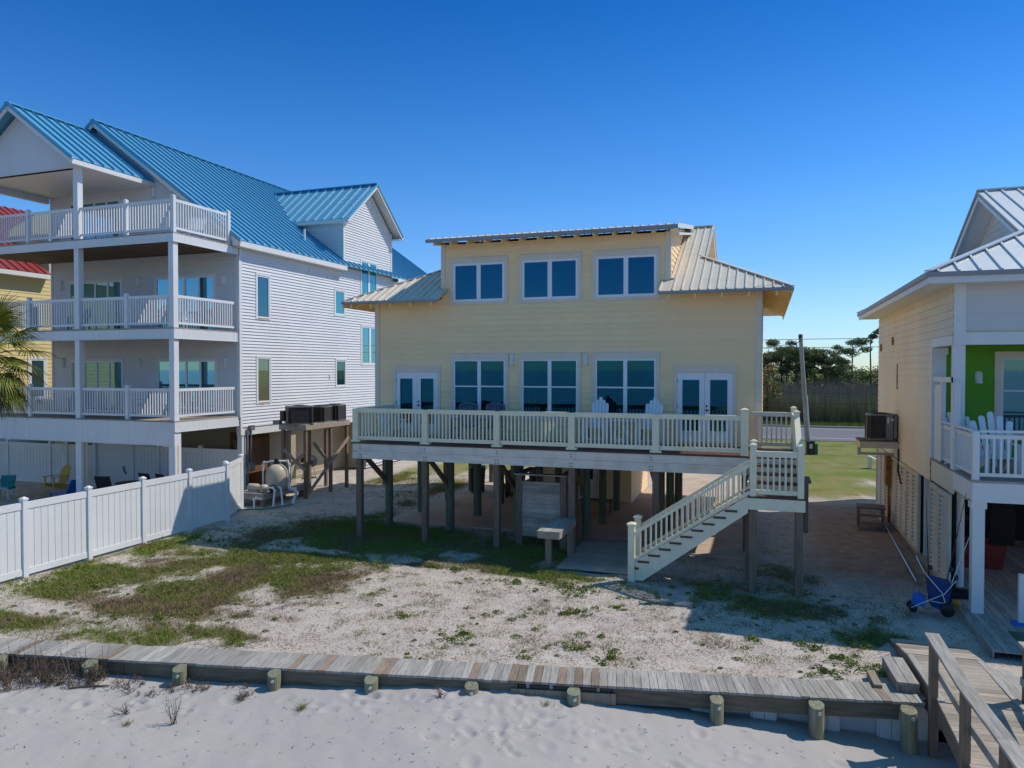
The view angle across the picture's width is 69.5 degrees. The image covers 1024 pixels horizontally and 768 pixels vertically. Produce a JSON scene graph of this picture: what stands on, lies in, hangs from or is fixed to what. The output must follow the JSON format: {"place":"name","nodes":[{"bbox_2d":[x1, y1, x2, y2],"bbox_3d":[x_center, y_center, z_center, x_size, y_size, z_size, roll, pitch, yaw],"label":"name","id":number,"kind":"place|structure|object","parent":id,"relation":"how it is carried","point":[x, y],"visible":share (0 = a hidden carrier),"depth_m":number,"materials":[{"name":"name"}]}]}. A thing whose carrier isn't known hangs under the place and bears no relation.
{"place":"outdoors","nodes":[
{"label":"outdoors","id":0,"kind":"place"},
{"bbox_2d":[0,206,139,445],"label":"red roofed house","id":1,"kind":"structure","parent":0,"point":[23,280],"depth_m":38.37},
{"bbox_2d":[22,303,41,330],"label":"window","id":2,"kind":"structure","parent":1,"relation":"in","point":[34,303],"depth_m":38.48,"materials":[{"name":"white"}]},
{"bbox_2d":[28,356,47,399],"bbox_3d":[-24.803,-0.307,38.558,0.081,2.280,1.080,0,1,19],"label":"window","id":3,"kind":"structure","parent":1,"relation":"in","point":[41,363],"depth_m":38.66,"materials":[{"name":"white"}]},
{"bbox_2d":[97,443,130,485],"bbox_3d":[-17.032,3.252,31.588,2.040,2.400,0.152,0,1,20],"label":"patio door","id":4,"kind":"structure","parent":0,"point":[114,462],"depth_m":31.60,"materials":[{"name":"plastic"}]},
{"bbox_2d":[97,443,130,485],"bbox_3d":[-17.023,3.252,31.613,2.040,2.400,0.100,0,1,20],"label":"door leaf","id":5,"kind":"structure","parent":4,"relation":"in","point":[111,458],"depth_m":31.60,"materials":[{"name":"white plastic"}]},
{"bbox_2d":[0,669,958,767],"bbox_3d":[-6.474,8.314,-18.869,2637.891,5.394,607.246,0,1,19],"label":"beach","id":6,"kind":"structure","parent":0,"point":[520,736],"depth_m":11.08,"materials":[{"name":"white sand"}]},
{"bbox_2d":[0,639,267,701],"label":"dry weeds","id":7,"kind":"object","parent":6,"relation":"on","point":[37,671],"visible":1,"depth_m":12.64,"materials":[{"name":"plant"}]},
{"bbox_2d":[163,693,183,724],"bbox_3d":[-5.251,5.025,11.405,0.302,0.515,0.253,-1,1,-38],"label":"dry weed","id":8,"kind":"object","parent":6,"relation":"on","point":[175,715],"visible":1,"depth_m":11.40,"materials":[{"name":"plant"}]},
{"bbox_2d":[0,638,927,754],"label":"boardwalk","id":9,"kind":"structure","parent":6,"relation":"on","point":[887,710],"depth_m":12.16,"materials":[{"name":"grey wood"}]},
{"bbox_2d":[890,632,1023,767],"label":"beach ramp","id":10,"kind":"structure","parent":6,"relation":"on","point":[974,706],"depth_m":10.59,"materials":[{"name":"grey wood"}]},
{"bbox_2d":[0,371,1023,699],"bbox_3d":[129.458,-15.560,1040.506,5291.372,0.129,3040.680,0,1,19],"label":"ground","id":11,"kind":"structure","parent":0,"point":[840,475],"depth_m":16.38,"materials":[{"name":"beige sand"}]},
{"bbox_2d":[0,475,16,498],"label":"stacking chair","id":12,"kind":"object","parent":11,"relation":"on","point":[7,482],"visible":1,"depth_m":29.33,"materials":[{"name":"plastic"}]},
{"bbox_2d":[0,291,60,423],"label":"palm tree","id":13,"kind":"object","parent":11,"relation":"on","point":[11,391],"visible":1,"depth_m":20.75,"materials":[{"name":"green plant"}]},
{"bbox_2d":[0,439,96,487],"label":"privacy fence","id":14,"kind":"object","parent":11,"relation":"on","point":[29,462],"visible":0.78,"depth_m":32.94,"materials":[{"name":"white plastic"}]},
{"bbox_2d":[42,464,70,491],"bbox_3d":[-18.892,3.909,30.750,0.760,1.120,0.940,1,1,27],"label":"adirondack chair","id":15,"kind":"object","parent":11,"relation":"on","point":[63,477],"visible":0.98,"depth_m":30.77,"materials":[{"name":"wood"}]},
{"bbox_2d":[49,479,75,496],"bbox_3d":[-17.320,4.083,28.773,1.500,0.850,0.600,1,1,29],"label":"sun lounger","id":16,"kind":"object","parent":11,"relation":"on","point":[71,488],"visible":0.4,"depth_m":28.43,"materials":[{"name":"fabric"}]},
{"bbox_2d":[94,476,114,488],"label":"sling chair","id":17,"kind":"object","parent":11,"relation":"on","point":[102,481],"visible":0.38,"depth_m":28.06,"materials":[{"name":"fabric"}]},
{"bbox_2d":[0,462,229,581],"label":"privacy fence","id":18,"kind":"object","parent":11,"relation":"on","point":[88,523],"visible":0.95,"depth_m":20.29,"materials":[{"name":"white plastic"}]},
{"bbox_2d":[131,444,236,479],"bbox_3d":[-13.455,3.629,30.383,5.608,2.295,0.196,0,1,18],"label":"privacy fence","id":19,"kind":"object","parent":11,"relation":"on","point":[152,461],"visible":0.35,"depth_m":30.63,"materials":[{"name":"white plastic"}]},
{"bbox_2d":[0,101,426,492],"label":"white house","id":20,"kind":"structure","parent":11,"relation":"on","point":[254,348],"depth_m":30.00,"materials":[{"name":"plastic"}]},
{"bbox_2d":[67,197,121,239],"bbox_3d":[-17.663,-6.637,31.216,3.000,2.290,0.081,0,1,20],"label":"sliding door","id":21,"kind":"structure","parent":20,"relation":"in","point":[117,200],"depth_m":31.09,"materials":[{"name":"teal"}]},
{"bbox_2d":[67,278,123,329],"bbox_3d":[-17.663,-3.283,31.282,3.120,2.280,0.081,0,1,20],"label":"sliding door","id":22,"kind":"structure","parent":20,"relation":"in","point":[97,288],"depth_m":31.15,"materials":[{"name":"teal"}]},
{"bbox_2d":[70,359,124,410],"bbox_3d":[-17.623,0.032,31.329,3.060,2.210,0.081,0,1,20],"label":"sliding door","id":23,"kind":"structure","parent":20,"relation":"in","point":[99,373],"depth_m":31.21,"materials":[{"name":"teal"}]},
{"bbox_2d":[144,305,166,327],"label":"balcony chair","id":24,"kind":"object","parent":20,"relation":"on","point":[158,317],"visible":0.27,"depth_m":28.33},
{"bbox_2d":[153,273,216,329],"bbox_3d":[-13.141,-3.250,29.633,3.160,2.280,0.081,0,1,20],"label":"sliding door","id":25,"kind":"structure","parent":20,"relation":"in","point":[203,285],"depth_m":29.48,"materials":[{"name":"teal"}]},
{"bbox_2d":[155,358,217,412],"bbox_3d":[-13.099,0.064,29.683,3.150,2.210,0.081,0,1,20],"label":"sliding door","id":26,"kind":"structure","parent":20,"relation":"in","point":[193,372],"depth_m":29.60,"materials":[{"name":"teal"}]},
{"bbox_2d":[255,273,270,320],"bbox_3d":[-10.141,-3.538,30.021,0.090,1.860,0.910,0,1,20],"label":"window","id":27,"kind":"structure","parent":20,"relation":"in","point":[263,282],"depth_m":30.06,"materials":[{"name":"blue"}]},
{"bbox_2d":[256,356,271,403],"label":"window","id":28,"kind":"structure","parent":20,"relation":"in","point":[263,363],"depth_m":30.11,"materials":[{"name":"green"}]},
{"bbox_2d":[334,288,344,316],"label":"window","id":29,"kind":"structure","parent":20,"relation":"in","point":[339,294],"depth_m":35.17,"materials":[{"name":"teal"}]},
{"bbox_2d":[335,359,346,387],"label":"window","id":30,"kind":"structure","parent":20,"relation":"in","point":[340,364],"depth_m":35.37,"materials":[{"name":"green"}]},
{"bbox_2d":[361,325,374,364],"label":"window","id":31,"kind":"structure","parent":20,"relation":"in","point":[367,332],"depth_m":37.67,"materials":[{"name":"teal"}]},
{"bbox_2d":[360,259,377,294],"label":"window","id":32,"kind":"structure","parent":20,"relation":"in","point":[369,280],"depth_m":37.66,"materials":[{"name":"teal"}]},
{"bbox_2d":[222,454,243,515],"bbox_3d":[-9.817,3.721,26.014,0.205,2.285,2.232,0,1,-6],"label":"privacy fence","id":33,"kind":"object","parent":11,"relation":"on","point":[236,486],"visible":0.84,"depth_m":26.35,"materials":[{"name":"white plastic"}]},
{"bbox_2d":[244,483,303,506],"bbox_3d":[-9.353,4.330,28.701,1.250,0.560,2.570,0,1,19],"label":"pump bench","id":34,"kind":"object","parent":11,"relation":"on","point":[267,494],"visible":0.5,"depth_m":27.67,"materials":[{"name":"grey wood"}]},
{"bbox_2d":[247,483,297,507],"bbox_3d":[-9.040,4.155,27.559,1.868,0.786,1.200,0,1,-6],"label":"water pump","id":35,"kind":"object","parent":34,"relation":"on","point":[252,487],"visible":1,"depth_m":27.64,"materials":[{"name":"white plastic"}]},
{"bbox_2d":[262,458,294,502],"bbox_3d":[-9.010,3.705,28.502,1.484,1.664,0.840,0,1,19],"label":"filter tank","id":36,"kind":"object","parent":34,"relation":"on","point":[277,474],"visible":0.88,"depth_m":28.28,"materials":[{"name":"beige plastic"}]},
{"bbox_2d":[295,455,316,480],"bbox_3d":[-9.155,3.773,32.820,0.540,1.117,1.068,0,1,19],"label":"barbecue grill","id":37,"kind":"object","parent":11,"relation":"on","point":[313,460],"visible":0.45,"depth_m":32.97,"materials":[{"name":"black metal"}]},
{"bbox_2d":[279,419,349,498],"bbox_3d":[-8.142,3.119,30.725,1.270,3.100,3.290,0,1,19],"label":"equipment stand","id":38,"kind":"object","parent":11,"relation":"on","point":[328,456],"visible":0.72,"depth_m":30.73,"materials":[{"name":"brown wood"}]},
{"bbox_2d":[273,411,286,423],"bbox_3d":[-9.080,1.340,29.384,0.889,0.528,0.256,0,1,7],"label":"disconnect box","id":39,"kind":"object","parent":38,"relation":"on","point":[282,415],"visible":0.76,"depth_m":29.30,"materials":[{"name":"metal"}]},
{"bbox_2d":[285,405,313,424],"bbox_3d":[-8.516,1.211,29.552,0.980,0.762,0.980,-1,1,-26],"label":"condenser unit","id":40,"kind":"object","parent":38,"relation":"on","point":[299,414],"visible":0.96,"depth_m":29.14,"materials":[{"name":"metal"}]},
{"bbox_2d":[314,405,332,422],"bbox_3d":[-7.975,1.219,30.667,0.791,0.702,0.790,0,1,19],"label":"condenser unit","id":41,"kind":"object","parent":38,"relation":"on","point":[323,413],"visible":0.82,"depth_m":30.31,"materials":[{"name":"metal"}]},
{"bbox_2d":[323,403,345,420],"bbox_3d":[-7.612,1.191,31.567,0.790,0.722,0.790,0,1,19],"label":"condenser unit","id":42,"kind":"object","parent":38,"relation":"on","point":[339,412],"visible":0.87,"depth_m":31.31,"materials":[{"name":"metal"}]},
{"bbox_2d":[1,532,889,679],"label":"yard weeds","id":43,"kind":"object","parent":11,"relation":"on","point":[824,670],"visible":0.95,"depth_m":15.71,"materials":[{"name":"green plant"}]},
{"bbox_2d":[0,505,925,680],"bbox_3d":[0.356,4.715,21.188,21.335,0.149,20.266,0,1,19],"label":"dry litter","id":44,"kind":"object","parent":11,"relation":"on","point":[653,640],"visible":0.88,"depth_m":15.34,"materials":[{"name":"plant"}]},
{"bbox_2d":[0,419,939,682],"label":"grass","id":45,"kind":"structure","parent":11,"relation":"on","point":[389,539],"depth_m":17.95,"materials":[{"name":"green plant"}]},
{"bbox_2d":[514,467,579,549],"bbox_3d":[1.047,3.658,21.765,1.580,2.180,1.500,0,1,19],"label":"outdoor shower","id":46,"kind":"object","parent":11,"relation":"on","point":[539,505],"visible":0.73,"depth_m":21.18,"materials":[{"name":"grey wood"}]},
{"bbox_2d":[537,517,576,565],"bbox_3d":[1.202,4.305,19.524,0.598,1.175,1.780,0,1,19],"label":"cleaning table","id":47,"kind":"object","parent":11,"relation":"on","point":[555,528],"visible":0.92,"depth_m":19.19,"materials":[{"name":"grey wood"}]},
{"bbox_2d":[341,223,794,551],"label":"yellow house","id":48,"kind":"structure","parent":11,"relation":"on","point":[636,319],"depth_m":22.71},
{"bbox_2d":[393,366,440,434],"bbox_3d":[-3.138,0.543,24.342,1.730,2.245,0.090,0,1,19],"label":"door","id":49,"kind":"structure","parent":48,"relation":"in","point":[414,387],"depth_m":24.33,"materials":[{"name":"white glass"}]},
{"bbox_2d":[450,256,507,304],"bbox_3d":[-1.051,-3.292,23.584,1.980,1.505,0.141,0,1,19],"label":"window","id":50,"kind":"structure","parent":48,"relation":"in","point":[473,280],"depth_m":23.53,"materials":[{"name":"blue glass"}]},
{"bbox_2d":[450,353,508,419],"bbox_3d":[-1.036,0.080,23.647,1.990,2.120,0.141,0,1,19],"label":"window","id":51,"kind":"structure","parent":48,"relation":"in","point":[480,379],"depth_m":23.60,"materials":[{"name":"blue glass"}]},
{"bbox_2d":[518,353,580,421],"bbox_3d":[1.176,0.095,22.886,2.010,2.120,0.141,0,1,19],"label":"window","id":52,"kind":"structure","parent":48,"relation":"in","point":[548,382],"depth_m":22.84,"materials":[{"name":"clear glass"}]},
{"bbox_2d":[518,252,581,302],"bbox_3d":[1.181,-3.277,22.817,2.020,1.505,0.141,0,1,19],"label":"window","id":53,"kind":"structure","parent":48,"relation":"in","point":[548,277],"depth_m":22.76,"materials":[{"name":"blue glass"}]},
{"bbox_2d":[592,352,659,422],"bbox_3d":[3.404,0.110,22.121,2.040,2.120,0.141,0,1,19],"label":"window","id":54,"kind":"structure","parent":48,"relation":"in","point":[626,381],"depth_m":22.07,"materials":[{"name":"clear glass"}]},
{"bbox_2d":[592,247,660,300],"bbox_3d":[3.413,-3.262,22.050,2.040,1.505,0.141,0,1,19],"label":"window","id":55,"kind":"structure","parent":48,"relation":"in","point":[624,274],"depth_m":22.00,"materials":[{"name":"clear glass"}]},
{"bbox_2d":[673,366,736,444],"bbox_3d":[5.577,0.603,21.347,1.780,2.245,0.090,0,1,19],"label":"door","id":56,"kind":"structure","parent":48,"relation":"in","point":[694,393],"depth_m":21.32,"materials":[{"name":"white glass"}]},
{"bbox_2d":[351,405,799,551],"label":"deck","id":57,"kind":"structure","parent":11,"relation":"on","point":[572,454],"depth_m":20.56,"materials":[{"name":"wood"}]},
{"bbox_2d":[376,407,407,436],"bbox_3d":[-3.885,1.248,23.346,0.940,0.995,0.760,1,1,39],"label":"adirondack chair","id":58,"kind":"object","parent":57,"relation":"on","point":[390,425],"visible":0.33,"depth_m":23.32,"materials":[{"name":"wood"}]},
{"bbox_2d":[451,402,477,438],"bbox_3d":[-1.471,1.167,22.757,0.650,1.188,0.772,0,1,19],"label":"patio chair","id":59,"kind":"object","parent":57,"relation":"on","point":[465,406],"visible":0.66,"depth_m":23.00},
{"bbox_2d":[476,403,504,439],"bbox_3d":[-0.636,1.172,22.469,0.650,1.188,0.772,0,1,22],"label":"patio chair","id":60,"kind":"object","parent":57,"relation":"on","point":[495,404],"visible":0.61,"depth_m":22.72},
{"bbox_2d":[584,397,609,443],"bbox_3d":[2.470,1.088,21.363,0.760,1.395,1.023,0,1,19],"label":"adirondack chair","id":61,"kind":"object","parent":57,"relation":"on","point":[600,404],"visible":0.52,"depth_m":21.60,"materials":[{"name":"wood"}]},
{"bbox_2d":[612,419,630,444],"bbox_3d":[3.109,1.409,21.012,0.568,0.773,0.481,0,1,19],"label":"side table","id":62,"kind":"object","parent":57,"relation":"on","point":[625,427],"visible":0.54,"depth_m":20.88,"materials":[{"name":"wood"}]},
{"bbox_2d":[637,398,665,445],"bbox_3d":[3.938,1.098,20.858,0.760,1.395,1.023,0,1,23],"label":"adirondack chair","id":63,"kind":"object","parent":57,"relation":"on","point":[653,405],"visible":0.41,"depth_m":21.12,"materials":[{"name":"wood"}]},
{"bbox_2d":[393,480,758,546],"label":"concrete slab","id":64,"kind":"structure","parent":11,"relation":"on","point":[615,526],"depth_m":25.40,"materials":[{"name":"grey concrete"}]},
{"bbox_2d":[470,465,485,491],"bbox_3d":[-1.407,3.916,30.580,0.660,1.067,0.798,0,1,-1],"label":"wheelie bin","id":65,"kind":"object","parent":64,"relation":"on","point":[483,468],"visible":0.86,"depth_m":30.27,"materials":[{"name":"black plastic"}]},
{"bbox_2d":[505,469,525,497],"bbox_3d":[0.122,3.943,29.207,0.660,1.067,0.798,1,1,24],"label":"wheelie bin","id":66,"kind":"object","parent":64,"relation":"on","point":[508,493],"visible":0.33,"depth_m":29.02,"materials":[{"name":"black plastic"}]},
{"bbox_2d":[580,498,614,513],"bbox_3d":[3.026,4.311,26.121,1.200,0.460,0.400,0,1,19],"label":"wooden bench","id":67,"kind":"object","parent":64,"relation":"on","point":[611,506],"visible":0.67,"depth_m":25.94,"materials":[{"name":"brown wood"}]},
{"bbox_2d":[557,539,648,574],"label":"ground deck","id":68,"kind":"structure","parent":11,"relation":"on","point":[604,556],"depth_m":19.74,"materials":[{"name":"grey wood"}]},
{"bbox_2d":[627,417,810,596],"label":"staircase","id":69,"kind":"structure","parent":11,"relation":"on","point":[783,486],"depth_m":17.27,"materials":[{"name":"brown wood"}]},
{"bbox_2d":[763,363,783,411],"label":"tree","id":70,"kind":"object","parent":11,"relation":"on","point":[775,390],"visible":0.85,"depth_m":69.90,"materials":[{"name":"green plant"}]},
{"bbox_2d":[788,334,810,452],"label":"utility pole","id":71,"kind":"object","parent":11,"relation":"on","point":[805,404],"visible":0.88,"depth_m":44.91,"materials":[{"name":"wood"}]},
{"bbox_2d":[806,441,817,454],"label":"utility box","id":72,"kind":"object","parent":11,"relation":"on","point":[811,447],"visible":1,"depth_m":44.04,"materials":[{"name":"metal"}]},
{"bbox_2d":[763,424,864,428],"bbox_3d":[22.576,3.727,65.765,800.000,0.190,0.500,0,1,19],"label":"kerb","id":73,"kind":"structure","parent":11,"relation":"on","point":[820,426],"depth_m":63.92,"materials":[{"name":"concrete"}]},
{"bbox_2d":[763,378,877,423],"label":"reeds","id":74,"kind":"object","parent":11,"relation":"on","point":[848,408],"visible":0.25,"depth_m":70.29,"materials":[{"name":"green plant"}]},
{"bbox_2d":[856,503,885,530],"bbox_3d":[11.613,4.296,23.861,0.840,0.620,1.310,1,1,24],"label":"step stool","id":75,"kind":"object","parent":11,"relation":"on","point":[882,508],"visible":1,"depth_m":23.68,"materials":[{"name":"brown wood"}]},
{"bbox_2d":[867,656,919,705],"bbox_3d":[6.223,4.864,12.172,0.640,0.350,1.100,0,1,15],"label":"wooden step","id":76,"kind":"object","parent":11,"relation":"on","point":[899,674],"visible":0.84,"depth_m":11.96,"materials":[{"name":"grey wood"}]},
{"bbox_2d":[877,514,916,581],"bbox_3d":[11.180,4.607,21.578,0.081,0.053,8.706,0,1,21],"label":"ground pipe","id":77,"kind":"object","parent":11,"relation":"on","point":[911,572],"visible":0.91,"depth_m":20.03,"materials":[{"name":"metal"}]},
{"bbox_2d":[906,556,955,617],"bbox_3d":[8.755,4.219,15.424,0.856,1.111,0.602,0,1,19],"label":"beach cart","id":78,"kind":"object","parent":11,"relation":"on","point":[939,590],"visible":1,"depth_m":15.24,"materials":[{"name":"blue fabric"}]},
{"bbox_2d":[926,502,932,575],"bbox_3d":[8.775,3.297,15.514,0.124,1.751,0.100,0,1,19],"label":"fishing rod","id":79,"kind":"object","parent":78,"relation":"in","point":[930,567],"visible":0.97,"depth_m":15.53,"materials":[{"name":"plastic"}]},
{"bbox_2d":[946,495,965,580],"bbox_3d":[9.261,3.251,15.359,0.461,1.954,0.115,0,1,-2],"label":"fishing rod","id":80,"kind":"object","parent":78,"relation":"in","point":[951,569],"visible":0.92,"depth_m":15.38,"materials":[{"name":"plastic"}]},
{"bbox_2d":[857,186,1023,613],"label":"cream house","id":81,"kind":"structure","parent":11,"relation":"on","point":[951,335],"depth_m":18.18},
{"bbox_2d":[855,437,898,455],"bbox_3d":[11.803,2.070,23.878,1.130,0.570,1.150,0,1,19],"label":"wall shelf","id":82,"kind":"object","parent":81,"relation":"attached to","point":[862,442],"depth_m":23.43,"materials":[{"name":"brown wood"}]},
{"bbox_2d":[865,412,896,439],"bbox_3d":[11.894,1.345,23.806,0.850,0.862,0.811,0,1,19],"label":"condenser unit","id":83,"kind":"object","parent":82,"relation":"on","point":[880,425],"visible":1,"depth_m":23.46,"materials":[{"name":"metal"}]},
{"bbox_2d":[884,452,890,522],"bbox_3d":[12.532,3.440,24.644,0.169,2.300,0.620,0,1,19],"label":"post","id":84,"kind":"object","parent":81,"relation":"attached to","point":[887,470],"visible":1,"depth_m":24.42,"materials":[{"name":"wood"}]},
{"bbox_2d":[942,412,996,466],"bbox_3d":[10.753,1.251,17.308,0.837,1.330,0.940,0,1,-19],"label":"adirondack chair","id":85,"kind":"object","parent":81,"relation":"on","point":[967,420],"visible":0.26,"depth_m":17.60,"materials":[{"name":"wood"}]},
{"bbox_2d":[969,412,1020,473],"bbox_3d":[10.427,1.280,15.859,0.837,1.330,0.940,0,1,16],"label":"adirondack chair","id":86,"kind":"object","parent":81,"relation":"on","point":[990,420],"visible":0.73,"depth_m":16.06,"materials":[{"name":"wood"}]},
{"bbox_2d":[988,503,1015,545],"bbox_3d":[11.691,3.006,17.585,0.520,1.650,0.140,0,1,19],"label":"hanging wetsuit","id":87,"kind":"object","parent":81,"relation":"hanging from","point":[1002,519],"visible":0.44,"depth_m":17.53,"materials":[{"name":"black fabric"}]},
{"bbox_2d":[994,351,1023,440],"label":"window","id":88,"kind":"structure","parent":81,"relation":"in","point":[1009,365],"depth_m":18.19,"materials":[{"name":"blue"}]},
{"bbox_2d":[905,540,1023,658],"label":"ground deck","id":89,"kind":"structure","parent":11,"relation":"on","point":[990,627],"depth_m":15.51,"materials":[{"name":"grey wood"}]},
{"bbox_2d":[949,588,968,602],"bbox_3d":[9.719,4.609,16.155,0.880,0.362,0.320,0,1,4],"label":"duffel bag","id":90,"kind":"object","parent":89,"relation":"on","point":[957,593],"visible":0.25,"depth_m":16.02,"materials":[{"name":"black fabric"}]},
{"bbox_2d":[964,538,1006,569],"bbox_3d":[11.812,4.317,18.764,1.160,0.600,0.720,0,1,19],"label":"storage bin","id":91,"kind":"object","parent":89,"relation":"on","point":[994,557],"visible":0.29,"depth_m":18.37,"materials":[{"name":"plastic"}]},
{"bbox_2d":[1010,573,1023,626],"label":"white post","id":92,"kind":"object","parent":89,"relation":"on","point":[1019,621],"visible":1,"depth_m":14.35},
{"bbox_2d":[991,669,1021,701],"bbox_3d":[7.989,4.917,11.745,0.300,0.260,1.200,0,1,15],"label":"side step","id":93,"kind":"object","parent":11,"relation":"on","point":[1010,680],"visible":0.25,"depth_m":11.86,"materials":[{"name":"grey wood"}]},
{"bbox_2d":[0,0,1023,742],"label":"sky","id":94,"kind":"structure","parent":0,"point":[840,152],"materials":[{"name":"blue"}]},
{"bbox_2d":[646,471,756,559],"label":"driveway","id":95,"kind":"structure","parent":0,"point":[693,482],"depth_m":30.88,"materials":[{"name":"concrete"}]},
{"bbox_2d":[763,426,864,441],"bbox_3d":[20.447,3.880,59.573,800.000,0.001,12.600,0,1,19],"label":"road","id":96,"kind":"structure","parent":0,"point":[828,434],"depth_m":58.21,"materials":[{"name":"asphalt"}]},
{"bbox_2d":[1008,631,1023,641],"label":"door mat","id":97,"kind":"object","parent":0,"point":[1018,636],"depth_m":13.78,"materials":[{"name":"fabric"}]},
{"label":"marsh","id":98,"kind":"structure","parent":0,"visible":0},
{"bbox_2d":[763,349,786,375],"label":"pine tree","id":99,"kind":"object","parent":98,"relation":"on","point":[774,356],"visible":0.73,"depth_m":119.89,"materials":[{"name":"green plant"}]},
{"bbox_2d":[765,339,796,384],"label":"pine tree","id":100,"kind":"object","parent":98,"relation":"on","point":[770,343],"visible":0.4,"depth_m":131.02,"materials":[{"name":"green plant"}]},
{"bbox_2d":[771,351,794,382],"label":"pine tree","id":101,"kind":"object","parent":98,"relation":"on","point":[781,362],"visible":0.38,"depth_m":122.00,"materials":[{"name":"green plant"}]},
{"bbox_2d":[777,345,809,381],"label":"pine tree","id":102,"kind":"object","parent":98,"relation":"on","point":[794,355],"visible":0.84,"depth_m":118.63,"materials":[{"name":"green plant"}]},
{"bbox_2d":[787,348,818,379],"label":"pine tree","id":103,"kind":"object","parent":98,"relation":"on","point":[806,358],"visible":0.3,"depth_m":123.24,"materials":[{"name":"green plant"}]},
{"bbox_2d":[805,348,831,381],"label":"pine tree","id":104,"kind":"object","parent":98,"relation":"on","point":[815,355],"visible":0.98,"depth_m":118.55,"materials":[{"name":"green plant"}]},
{"bbox_2d":[763,363,878,390],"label":"woods","id":105,"kind":"object","parent":98,"relation":"on","point":[861,375],"visible":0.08,"depth_m":121.59,"materials":[{"name":"green plant"}]},
{"bbox_2d":[763,378,878,391],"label":"shrub thicket","id":106,"kind":"object","parent":98,"relation":"on","point":[799,382],"visible":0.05,"depth_m":112.52,"materials":[{"name":"green plant"}]},
{"bbox_2d":[813,350,844,380],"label":"pine tree","id":107,"kind":"object","parent":98,"relation":"on","point":[829,361],"visible":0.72,"depth_m":119.74,"materials":[{"name":"green plant"}]},
{"bbox_2d":[829,358,854,382],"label":"pine tree","id":108,"kind":"object","parent":98,"relation":"on","point":[848,361],"visible":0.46,"depth_m":122.07,"materials":[{"name":"green plant"}]},
{"bbox_2d":[831,337,872,382],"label":"pine tree","id":109,"kind":"object","parent":98,"relation":"on","point":[849,350],"visible":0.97,"depth_m":119.62,"materials":[{"name":"green plant"}]},
{"bbox_2d":[868,328,878,384],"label":"pine tree","id":110,"kind":"object","parent":98,"relation":"on","point":[875,334],"visible":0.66,"depth_m":124.43,"materials":[{"name":"green plant"}]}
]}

